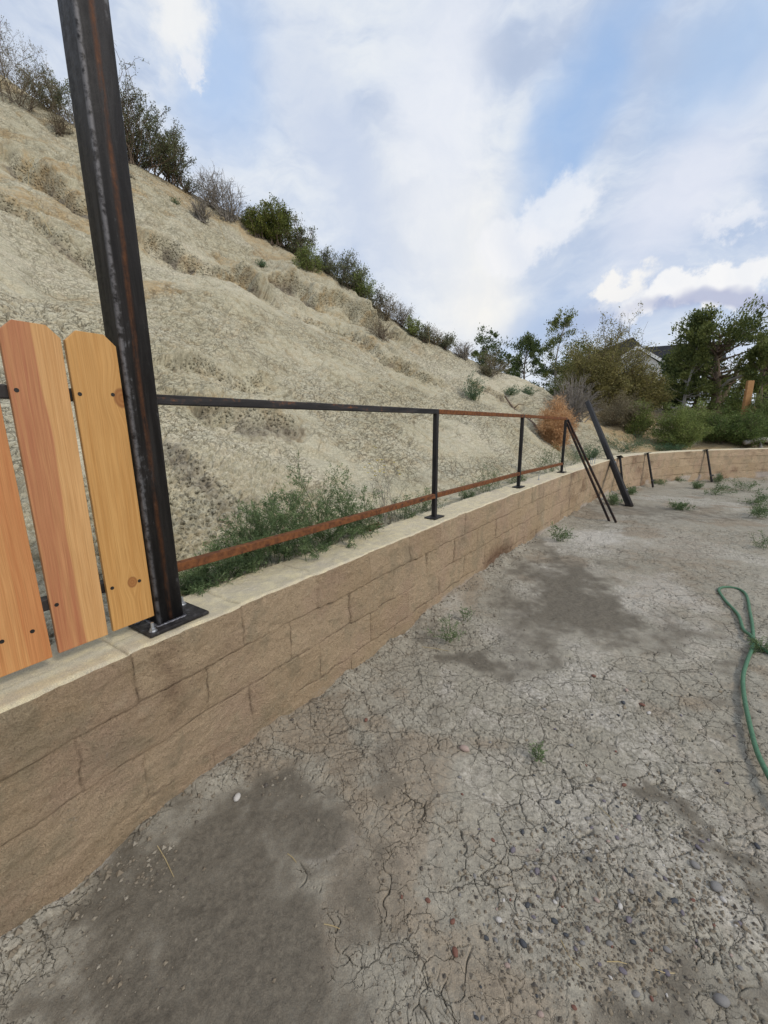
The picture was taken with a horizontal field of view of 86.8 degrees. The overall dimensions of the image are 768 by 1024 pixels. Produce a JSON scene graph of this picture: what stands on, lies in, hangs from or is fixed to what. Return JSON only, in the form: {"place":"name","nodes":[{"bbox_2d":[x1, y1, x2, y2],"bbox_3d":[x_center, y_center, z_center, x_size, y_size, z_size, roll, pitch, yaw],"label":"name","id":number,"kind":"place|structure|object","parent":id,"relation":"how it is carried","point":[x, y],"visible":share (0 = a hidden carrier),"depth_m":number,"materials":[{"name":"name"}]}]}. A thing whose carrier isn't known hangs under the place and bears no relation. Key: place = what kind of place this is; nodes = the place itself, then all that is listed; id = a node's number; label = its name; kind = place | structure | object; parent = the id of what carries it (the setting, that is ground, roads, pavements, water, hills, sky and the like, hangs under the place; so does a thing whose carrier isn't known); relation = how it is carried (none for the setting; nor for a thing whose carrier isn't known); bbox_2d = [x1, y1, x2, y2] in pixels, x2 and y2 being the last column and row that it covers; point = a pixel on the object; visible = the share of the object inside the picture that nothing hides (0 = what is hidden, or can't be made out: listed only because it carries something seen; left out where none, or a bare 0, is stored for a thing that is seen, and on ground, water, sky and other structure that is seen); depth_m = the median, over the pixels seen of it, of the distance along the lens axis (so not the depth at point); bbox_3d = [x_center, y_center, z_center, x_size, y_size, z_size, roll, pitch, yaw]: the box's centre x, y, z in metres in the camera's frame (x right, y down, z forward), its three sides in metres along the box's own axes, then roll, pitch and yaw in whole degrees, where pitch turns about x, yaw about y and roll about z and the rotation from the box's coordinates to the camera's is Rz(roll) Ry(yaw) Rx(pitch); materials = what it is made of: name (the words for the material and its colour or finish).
{"place":"outdoors","nodes":[
{"label":"outdoors","id":0,"kind":"place"},
{"bbox_2d":[0,476,767,1023],"bbox_3d":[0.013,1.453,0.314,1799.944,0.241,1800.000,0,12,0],"label":"ground","id":1,"kind":"structure","parent":0,"point":[644,578],"depth_m":1.50,"materials":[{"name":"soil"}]},
{"bbox_2d":[0,448,767,936],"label":"retaining wall","id":2,"kind":"structure","parent":1,"relation":"on","point":[110,742],"depth_m":1.69,"materials":[{"name":"beige concrete"}]},
{"bbox_2d":[0,319,153,677],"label":"picket fence","id":3,"kind":"object","parent":2,"relation":"on","point":[38,393],"visible":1,"depth_m":1.25,"materials":[{"name":"brown wood"}]},
{"bbox_2d":[57,0,208,637],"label":"steel post","id":4,"kind":"object","parent":2,"relation":"on","point":[88,41],"visible":0.88,"depth_m":1.31,"materials":[{"name":"metal"}]},
{"bbox_2d":[157,394,567,571],"bbox_3d":[0.953,-0.530,3.924,0.134,0.862,6.033,9,15,36],"label":"steel railing","id":5,"kind":"object","parent":2,"relation":"on","point":[202,559],"visible":0.93,"depth_m":2.34,"materials":[{"name":"black metal"}]},
{"bbox_2d":[427,610,466,642],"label":"weed","id":6,"kind":"object","parent":1,"relation":"on","point":[453,635],"visible":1,"depth_m":2.75,"materials":[{"name":"green plant"}]},
{"bbox_2d":[528,740,547,765],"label":"weed","id":7,"kind":"object","parent":1,"relation":"on","point":[538,749],"visible":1,"depth_m":1.79,"materials":[{"name":"green plant"}]},
{"bbox_2d":[547,522,577,541],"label":"weed","id":8,"kind":"object","parent":1,"relation":"on","point":[562,534],"visible":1,"depth_m":5.07,"materials":[{"name":"green plant"}]},
{"bbox_2d":[567,423,609,520],"bbox_3d":[3.082,-0.603,6.137,0.032,1.616,0.030,-23,0,40],"label":"angle iron","id":9,"kind":"object","parent":1,"relation":"on","point":[588,472],"visible":1,"depth_m":6.13,"materials":[{"name":"black metal"}]},
{"bbox_2d":[567,419,616,522],"bbox_3d":[3.121,-0.622,6.107,0.032,1.698,0.032,-26,-4,40],"label":"angle iron","id":10,"kind":"object","parent":1,"relation":"on","point":[592,472],"visible":1,"depth_m":6.09,"materials":[{"name":"black metal"}]},
{"bbox_2d":[585,400,633,506],"bbox_3d":[4.848,-1.443,8.852,0.170,0.121,4.165,35,40,-16],"label":"leaning steel tube","id":11,"kind":"object","parent":1,"relation":"on","point":[625,495],"visible":0.99,"depth_m":8.39,"materials":[{"name":"metal"}]},
{"bbox_2d":[603,492,622,504],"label":"weed","id":12,"kind":"object","parent":1,"relation":"on","point":[614,498],"visible":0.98,"depth_m":7.43,"materials":[{"name":"green plant"}]},
{"bbox_2d":[644,452,654,486],"bbox_3d":[6.424,-1.012,9.802,0.160,0.846,0.100,-7,-2,-31],"label":"railing post","id":13,"kind":"object","parent":1,"relation":"on","point":[650,471],"visible":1,"depth_m":9.79,"materials":[{"name":"metal"}]},
{"bbox_2d":[666,499,696,510],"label":"weed","id":14,"kind":"object","parent":1,"relation":"on","point":[680,505],"visible":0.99,"depth_m":6.95,"materials":[{"name":"green plant"}]},
{"bbox_2d":[705,449,713,481],"bbox_3d":[8.686,-1.239,10.852,0.160,0.880,0.100,-7,-1,-18],"label":"railing post","id":15,"kind":"object","parent":1,"relation":"on","point":[709,466],"visible":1,"depth_m":10.84,"materials":[{"name":"metal"}]},
{"bbox_2d":[710,881,722,891],"bbox_3d":[1.048,1.181,1.282,0.034,0.019,0.032,3,13,16],"label":"pebble","id":16,"kind":"object","parent":1,"relation":"on","point":[716,886],"visible":1,"depth_m":1.28,"materials":[{"name":"grey stone"}]},
{"bbox_2d":[713,993,730,1007],"bbox_3d":[0.856,1.238,1.031,0.037,0.019,0.028,-2,2,7],"label":"pebble","id":17,"kind":"object","parent":1,"relation":"on","point":[721,1000],"visible":1,"depth_m":1.03,"materials":[{"name":"grey stone"}]},
{"bbox_2d":[704,480,739,495],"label":"weed","id":18,"kind":"object","parent":1,"relation":"on","point":[720,489],"visible":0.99,"depth_m":8.62,"materials":[{"name":"green plant"}]},
{"bbox_2d":[717,586,767,779],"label":"garden hose","id":19,"kind":"object","parent":1,"relation":"on","point":[749,720],"visible":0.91,"depth_m":2.37,"materials":[{"name":"green rubber"}]},
{"bbox_2d":[723,476,767,491],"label":"weed","id":20,"kind":"object","parent":1,"relation":"on","point":[749,488],"visible":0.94,"depth_m":9.27,"materials":[{"name":"green plant"}]},
{"bbox_2d":[738,488,767,504],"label":"weed","id":21,"kind":"object","parent":1,"relation":"on","point":[760,497],"visible":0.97,"depth_m":7.47,"materials":[{"name":"green plant"}]},
{"bbox_2d":[747,634,767,653],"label":"weed","id":22,"kind":"object","parent":1,"relation":"on","point":[757,643],"visible":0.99,"depth_m":2.61,"materials":[{"name":"green plant"}]},
{"bbox_2d":[747,502,767,517],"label":"weed","id":23,"kind":"object","parent":1,"relation":"on","point":[760,511],"visible":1,"depth_m":6.38,"materials":[{"name":"green plant"}]},
{"bbox_2d":[748,530,767,548],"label":"weed","id":24,"kind":"object","parent":1,"relation":"on","point":[761,543],"visible":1,"depth_m":4.78,"materials":[{"name":"green plant"}]},
{"bbox_2d":[0,74,767,645],"bbox_3d":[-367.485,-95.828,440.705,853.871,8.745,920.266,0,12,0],"label":"hillside","id":25,"kind":"structure","parent":0,"point":[228,316],"depth_m":5.48,"materials":[{"name":"soil"}]},
{"bbox_2d":[0,17,20,82],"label":"bare bush","id":26,"kind":"object","parent":25,"relation":"on","point":[2,62],"visible":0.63,"depth_m":7.96,"materials":[{"name":"grey plant"}]},
{"bbox_2d":[0,15,65,112],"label":"dry bush","id":27,"kind":"object","parent":25,"relation":"on","point":[33,94],"visible":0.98,"depth_m":7.23,"materials":[{"name":"grey plant"}]},
{"bbox_2d":[12,54,72,118],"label":"sagebrush","id":28,"kind":"object","parent":25,"relation":"on","point":[57,97],"visible":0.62,"depth_m":7.82,"materials":[{"name":"grey plant"}]},
{"bbox_2d":[38,92,74,136],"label":"dry bush","id":29,"kind":"object","parent":25,"relation":"on","point":[59,130],"visible":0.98,"depth_m":7.45,"materials":[{"name":"brown plant"}]},
{"bbox_2d":[61,92,74,125],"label":"bare bush","id":30,"kind":"object","parent":25,"relation":"on","point":[72,116],"visible":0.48,"depth_m":7.88,"materials":[{"name":"grey plant"}]},
{"bbox_2d":[114,43,156,164],"bbox_3d":[-5.089,-7.848,7.890,1.046,1.946,1.171,0,12,0],"label":"shrub","id":31,"kind":"object","parent":25,"relation":"on","point":[131,117],"visible":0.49,"depth_m":7.92,"materials":[{"name":"green plant"}]},
{"bbox_2d":[119,61,188,175],"bbox_3d":[-4.866,-7.725,8.188,1.672,1.607,1.655,-7,14,-27],"label":"shrub","id":32,"kind":"object","parent":25,"relation":"on","point":[143,161],"visible":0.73,"depth_m":8.10,"materials":[{"name":"green plant"}]},
{"bbox_2d":[144,118,196,186],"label":"shrub","id":33,"kind":"object","parent":25,"relation":"on","point":[169,176],"visible":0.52,"depth_m":8.58,"materials":[{"name":"green plant"}]},
{"bbox_2d":[169,165,206,195],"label":"shrub","id":34,"kind":"object","parent":25,"relation":"on","point":[186,188],"visible":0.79,"depth_m":8.85,"materials":[{"name":"grey plant"}]},
{"bbox_2d":[178,566,220,596],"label":"weed","id":35,"kind":"object","parent":25,"relation":"on","point":[190,588],"visible":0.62,"depth_m":1.90,"materials":[{"name":"green plant"}]},
{"bbox_2d":[187,194,214,223],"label":"grey bush","id":36,"kind":"object","parent":25,"relation":"on","point":[201,214],"visible":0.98,"depth_m":8.12,"materials":[{"name":"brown plant"}]},
{"bbox_2d":[190,164,226,209],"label":"grey bush","id":37,"kind":"object","parent":25,"relation":"on","point":[208,185],"visible":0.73,"depth_m":8.95,"materials":[{"name":"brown plant"}]},
{"bbox_2d":[185,540,246,586],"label":"weed","id":38,"kind":"object","parent":25,"relation":"on","point":[223,569],"visible":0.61,"depth_m":2.00,"materials":[{"name":"green plant"}]},
{"bbox_2d":[204,168,251,221],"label":"grey bush","id":39,"kind":"object","parent":25,"relation":"on","point":[231,210],"visible":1,"depth_m":8.94,"materials":[{"name":"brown plant"}]},
{"bbox_2d":[202,525,271,579],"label":"weed","id":40,"kind":"object","parent":25,"relation":"on","point":[248,562],"visible":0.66,"depth_m":2.09,"materials":[{"name":"green plant"}]},
{"bbox_2d":[214,487,289,568],"bbox_3d":[-0.699,0.093,2.210,0.370,0.469,0.410,0,12,0],"label":"weed","id":41,"kind":"object","parent":25,"relation":"on","point":[249,514],"visible":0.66,"depth_m":2.19,"materials":[{"name":"green plant"}]},
{"bbox_2d":[241,200,270,238],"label":"juniper bush","id":42,"kind":"object","parent":25,"relation":"on","point":[251,222],"visible":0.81,"depth_m":9.12,"materials":[{"name":"green plant"}]},
{"bbox_2d":[252,192,307,248],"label":"juniper bush","id":43,"kind":"object","parent":25,"relation":"on","point":[279,220],"visible":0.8,"depth_m":9.23,"materials":[{"name":"green plant"}]},
{"bbox_2d":[244,488,321,562],"bbox_3d":[-0.578,0.088,2.325,0.472,0.415,0.478,0,12,0],"label":"weed","id":44,"kind":"object","parent":25,"relation":"on","point":[288,550],"visible":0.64,"depth_m":2.27,"materials":[{"name":"green plant"}]},
{"bbox_2d":[282,211,318,256],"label":"shrub","id":45,"kind":"object","parent":25,"relation":"on","point":[294,245],"visible":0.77,"depth_m":9.46,"materials":[{"name":"green plant"}]},
{"bbox_2d":[266,448,335,555],"bbox_3d":[-0.495,-0.052,2.443,0.446,0.672,0.501,0,12,0],"label":"weed","id":46,"kind":"object","parent":25,"relation":"on","point":[320,548],"visible":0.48,"depth_m":2.42,"materials":[{"name":"green plant"}]},
{"bbox_2d":[290,241,326,272],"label":"green bush","id":47,"kind":"object","parent":25,"relation":"on","point":[306,263],"visible":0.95,"depth_m":9.14,"materials":[{"name":"green plant"}]},
{"bbox_2d":[311,246,342,276],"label":"sagebrush","id":48,"kind":"object","parent":25,"relation":"on","point":[327,261],"visible":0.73,"depth_m":9.49,"materials":[{"name":"green plant"}]},
{"bbox_2d":[301,460,369,549],"bbox_3d":[-0.323,-0.046,2.646,0.475,0.576,0.504,0,12,0],"label":"weed","id":49,"kind":"object","parent":25,"relation":"on","point":[327,510],"visible":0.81,"depth_m":2.61,"materials":[{"name":"green plant"}]},
{"bbox_2d":[329,248,369,289],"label":"sagebrush","id":50,"kind":"object","parent":25,"relation":"on","point":[345,277],"visible":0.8,"depth_m":9.57,"materials":[{"name":"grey plant"}]},
{"bbox_2d":[329,466,386,537],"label":"weed","id":51,"kind":"object","parent":25,"relation":"on","point":[368,526],"visible":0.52,"depth_m":2.84,"materials":[{"name":"green plant"}]},
{"bbox_2d":[343,262,377,297],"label":"green bush","id":52,"kind":"object","parent":25,"relation":"on","point":[359,288],"visible":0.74,"depth_m":9.77,"materials":[{"name":"green plant"}]},
{"bbox_2d":[358,283,388,310],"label":"shrub","id":53,"kind":"object","parent":25,"relation":"on","point":[370,296],"visible":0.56,"depth_m":9.73,"materials":[{"name":"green plant"}]},
{"bbox_2d":[363,313,399,340],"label":"dead bush","id":54,"kind":"object","parent":25,"relation":"on","point":[381,333],"visible":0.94,"depth_m":8.49,"materials":[{"name":"brown plant"}]},
{"bbox_2d":[361,448,409,521],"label":"flowering weed","id":55,"kind":"object","parent":25,"relation":"on","point":[384,498],"visible":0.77,"depth_m":3.20,"materials":[{"name":"green plant"}]},
{"bbox_2d":[373,291,398,320],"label":"dry bush","id":56,"kind":"object","parent":25,"relation":"on","point":[387,309],"visible":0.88,"depth_m":9.70,"materials":[{"name":"grey plant"}]},
{"bbox_2d":[389,303,415,325],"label":"dry bush","id":57,"kind":"object","parent":25,"relation":"on","point":[400,312],"visible":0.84,"depth_m":9.93,"materials":[{"name":"grey plant"}]},
{"bbox_2d":[386,493,421,519],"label":"weed","id":58,"kind":"object","parent":25,"relation":"on","point":[406,512],"visible":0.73,"depth_m":3.35,"materials":[{"name":"green plant"}]},
{"bbox_2d":[403,314,424,336],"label":"green bush","id":59,"kind":"object","parent":25,"relation":"on","point":[412,329],"visible":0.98,"depth_m":9.92,"materials":[{"name":"green plant"}]},
{"bbox_2d":[415,321,438,342],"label":"sagebrush","id":60,"kind":"object","parent":25,"relation":"on","point":[423,334],"visible":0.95,"depth_m":10.03,"materials":[{"name":"green plant"}]},
{"bbox_2d":[412,486,447,511],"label":"weed","id":61,"kind":"object","parent":25,"relation":"on","point":[424,506],"visible":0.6,"depth_m":3.67,"materials":[{"name":"green plant"}]},
{"bbox_2d":[429,323,444,344],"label":"dry bush","id":62,"kind":"object","parent":25,"relation":"on","point":[432,341],"visible":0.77,"depth_m":10.22,"materials":[{"name":"grey plant"}]},
{"bbox_2d":[436,331,457,349],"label":"sagebrush","id":63,"kind":"object","parent":25,"relation":"on","point":[448,342],"visible":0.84,"depth_m":10.44,"materials":[{"name":"green plant"}]},
{"bbox_2d":[450,342,474,359],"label":"grey bush","id":64,"kind":"object","parent":25,"relation":"on","point":[465,351],"visible":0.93,"depth_m":10.68,"materials":[{"name":"brown plant"}]},
{"bbox_2d":[458,483,476,499],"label":"weed","id":65,"kind":"object","parent":25,"relation":"on","point":[465,494],"visible":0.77,"depth_m":4.28,"materials":[{"name":"green plant"}]},
{"bbox_2d":[461,370,487,400],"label":"green bush","id":66,"kind":"object","parent":25,"relation":"on","point":[473,395],"visible":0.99,"depth_m":8.84,"materials":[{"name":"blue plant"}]},
{"bbox_2d":[472,461,503,492],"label":"weed","id":67,"kind":"object","parent":25,"relation":"on","point":[494,475],"visible":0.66,"depth_m":4.73,"materials":[{"name":"green plant"}]},
{"bbox_2d":[474,347,510,376],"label":"dry bush","id":68,"kind":"object","parent":25,"relation":"on","point":[491,362],"visible":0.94,"depth_m":10.77,"materials":[{"name":"brown plant"}]},
{"bbox_2d":[470,323,514,374],"bbox_3d":[6.253,-8.489,23.854,2.515,5.102,3.136,0,12,0],"label":"pine tree","id":69,"kind":"object","parent":25,"relation":"on","point":[476,353],"visible":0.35,"depth_m":23.61,"materials":[{"name":"green plant"}]},
{"bbox_2d":[502,384,520,394],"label":"green bush","id":70,"kind":"object","parent":25,"relation":"on","point":[510,391],"visible":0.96,"depth_m":10.80,"materials":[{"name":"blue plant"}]},
{"bbox_2d":[505,330,546,386],"bbox_3d":[7.971,-8.079,23.613,2.815,4.445,2.336,0,12,0],"label":"juniper tree","id":71,"kind":"object","parent":25,"relation":"on","point":[527,342],"visible":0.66,"depth_m":23.12,"materials":[{"name":"green plant"}]},
{"bbox_2d":[534,445,565,472],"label":"weed","id":72,"kind":"object","parent":25,"relation":"on","point":[545,460],"visible":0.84,"depth_m":6.45,"materials":[{"name":"green plant"}]},
{"bbox_2d":[546,376,561,399],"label":"green bush","id":73,"kind":"object","parent":25,"relation":"on","point":[552,393],"visible":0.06,"depth_m":15.91,"materials":[{"name":"green plant"}]},
{"bbox_2d":[533,392,580,450],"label":"tumbleweed","id":74,"kind":"object","parent":25,"relation":"on","point":[552,430],"visible":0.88,"depth_m":9.07,"materials":[{"name":"brown plant"}]},
{"bbox_2d":[532,307,584,390],"bbox_3d":[10.521,-9.120,24.558,2.915,6.039,2.910,11,17,44],"label":"airy tree","id":75,"kind":"object","parent":25,"relation":"on","point":[565,322],"visible":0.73,"depth_m":24.26,"materials":[{"name":"green plant"}]},
{"bbox_2d":[544,368,602,422],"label":"dead bush","id":76,"kind":"object","parent":25,"relation":"on","point":[577,405],"visible":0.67,"depth_m":11.05,"materials":[{"name":"grey plant"}]},
{"bbox_2d":[558,436,591,464],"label":"weed","id":77,"kind":"object","parent":25,"relation":"on","point":[576,457],"visible":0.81,"depth_m":7.68,"materials":[{"name":"green plant"}]},
{"bbox_2d":[550,333,602,384],"bbox_3d":[11.725,-8.338,24.177,4.028,4.330,4.013,0,12,0],"label":"juniper tree","id":78,"kind":"object","parent":25,"relation":"on","point":[580,345],"visible":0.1,"depth_m":23.77,"materials":[{"name":"green plant"}]},
{"bbox_2d":[572,442,604,460],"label":"weed","id":79,"kind":"object","parent":25,"relation":"on","point":[591,455],"visible":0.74,"depth_m":8.70,"materials":[{"name":"green plant"}]},
{"bbox_2d":[557,340,633,410],"bbox_3d":[7.466,-4.771,14.419,2.203,2.328,2.545,-12,17,-43],"label":"rabbitbrush","id":80,"kind":"object","parent":25,"relation":"on","point":[603,378],"visible":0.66,"depth_m":14.00,"materials":[{"name":"green plant"}]},
{"bbox_2d":[547,302,664,407],"bbox_3d":[8.063,-5.457,14.584,3.948,3.592,3.892,0,12,0],"label":"rabbitbrush","id":81,"kind":"object","parent":25,"relation":"on","point":[610,345],"visible":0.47,"depth_m":14.11,"materials":[{"name":"green plant"}]},
{"bbox_2d":[589,388,653,426],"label":"dry bush","id":82,"kind":"object","parent":25,"relation":"on","point":[620,412],"visible":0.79,"depth_m":12.60,"materials":[{"name":"brown plant"}]},
{"bbox_2d":[597,431,654,451],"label":"weed","id":83,"kind":"object","parent":25,"relation":"on","point":[621,446],"visible":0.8,"depth_m":10.67,"materials":[{"name":"green plant"}]},
{"bbox_2d":[551,338,726,384],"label":"house","id":84,"kind":"structure","parent":25,"relation":"on","point":[661,352],"depth_m":36.89,"materials":[{"name":"white"}]},
{"bbox_2d":[607,358,677,413],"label":"rabbitbrush","id":85,"kind":"object","parent":25,"relation":"on","point":[657,401],"visible":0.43,"depth_m":14.24,"materials":[{"name":"green plant"}]},
{"bbox_2d":[624,398,661,437],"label":"green bush","id":86,"kind":"object","parent":25,"relation":"on","point":[642,421],"visible":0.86,"depth_m":12.39,"materials":[{"name":"green plant"}]},
{"bbox_2d":[650,440,690,450],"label":"weed","id":87,"kind":"object","parent":25,"relation":"on","point":[667,448],"visible":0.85,"depth_m":11.28,"materials":[{"name":"green plant"}]},
{"bbox_2d":[650,349,702,409],"bbox_3d":[11.850,-5.413,16.641,2.405,2.537,2.682,-8,14,-30],"label":"juniper tree","id":88,"kind":"object","parent":25,"relation":"on","point":[661,363],"visible":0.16,"depth_m":16.20,"materials":[{"name":"green plant"}]},
{"bbox_2d":[646,398,717,449],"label":"green bush","id":89,"kind":"object","parent":25,"relation":"on","point":[679,423],"visible":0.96,"depth_m":11.70,"materials":[{"name":"green plant"}]},
{"bbox_2d":[655,307,728,413],"bbox_3d":[11.437,-5.449,15.094,2.477,3.924,1.803,11,17,42],"label":"juniper tree","id":90,"kind":"object","parent":25,"relation":"on","point":[705,388],"visible":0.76,"depth_m":14.82,"materials":[{"name":"green plant"}]},
{"bbox_2d":[676,398,721,434],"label":"green bush","id":91,"kind":"object","parent":25,"relation":"on","point":[702,403],"visible":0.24,"depth_m":12.77,"materials":[{"name":"green plant"}]},
{"bbox_2d":[661,338,738,409],"bbox_3d":[12.674,-5.598,16.440,2.769,2.889,2.506,-5,13,-20],"label":"juniper tree","id":92,"kind":"object","parent":25,"relation":"on","point":[694,402],"visible":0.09,"depth_m":16.19,"materials":[{"name":"green plant"}]},
{"bbox_2d":[662,293,767,415],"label":"juniper tree","id":93,"kind":"object","parent":25,"relation":"on","point":[737,333],"visible":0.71,"depth_m":14.52,"materials":[{"name":"green plant"}]},
{"bbox_2d":[698,401,759,443],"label":"green bush","id":94,"kind":"object","parent":25,"relation":"on","point":[721,426],"visible":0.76,"depth_m":12.30,"materials":[{"name":"green plant"}]},
{"bbox_2d":[714,379,757,421],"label":"green bush","id":95,"kind":"object","parent":25,"relation":"on","point":[734,404],"visible":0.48,"depth_m":14.00,"materials":[{"name":"green plant"}]},
{"bbox_2d":[722,369,767,406],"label":"juniper bush","id":96,"kind":"object","parent":25,"relation":"on","point":[741,381],"visible":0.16,"depth_m":15.87,"materials":[{"name":"green plant"}]},
{"bbox_2d":[724,404,767,447],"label":"green bush","id":97,"kind":"object","parent":25,"relation":"on","point":[757,425],"visible":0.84,"depth_m":11.99,"materials":[{"name":"green plant"}]},
{"bbox_2d":[741,380,754,415],"bbox_3d":[11.760,-3.333,13.219,0.210,1.799,0.090,0,12,0],"label":"wooden post","id":98,"kind":"object","parent":25,"relation":"on","point":[749,387],"visible":0.45,"depth_m":13.09,"materials":[{"name":"orange wood"}]},
{"bbox_2d":[735,330,767,407],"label":"juniper tree","id":99,"kind":"object","parent":25,"relation":"on","point":[759,350],"visible":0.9,"depth_m":13.36,"materials":[{"name":"green plant"}]},
{"bbox_2d":[747,385,767,422],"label":"green bush","id":100,"kind":"object","parent":25,"relation":"on","point":[760,404],"visible":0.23,"depth_m":12.86,"materials":[{"name":"green plant"}]},
{"bbox_2d":[0,0,767,405],"label":"sky","id":101,"kind":"structure","parent":0,"point":[503,166],"materials":[{"name":"blue"}]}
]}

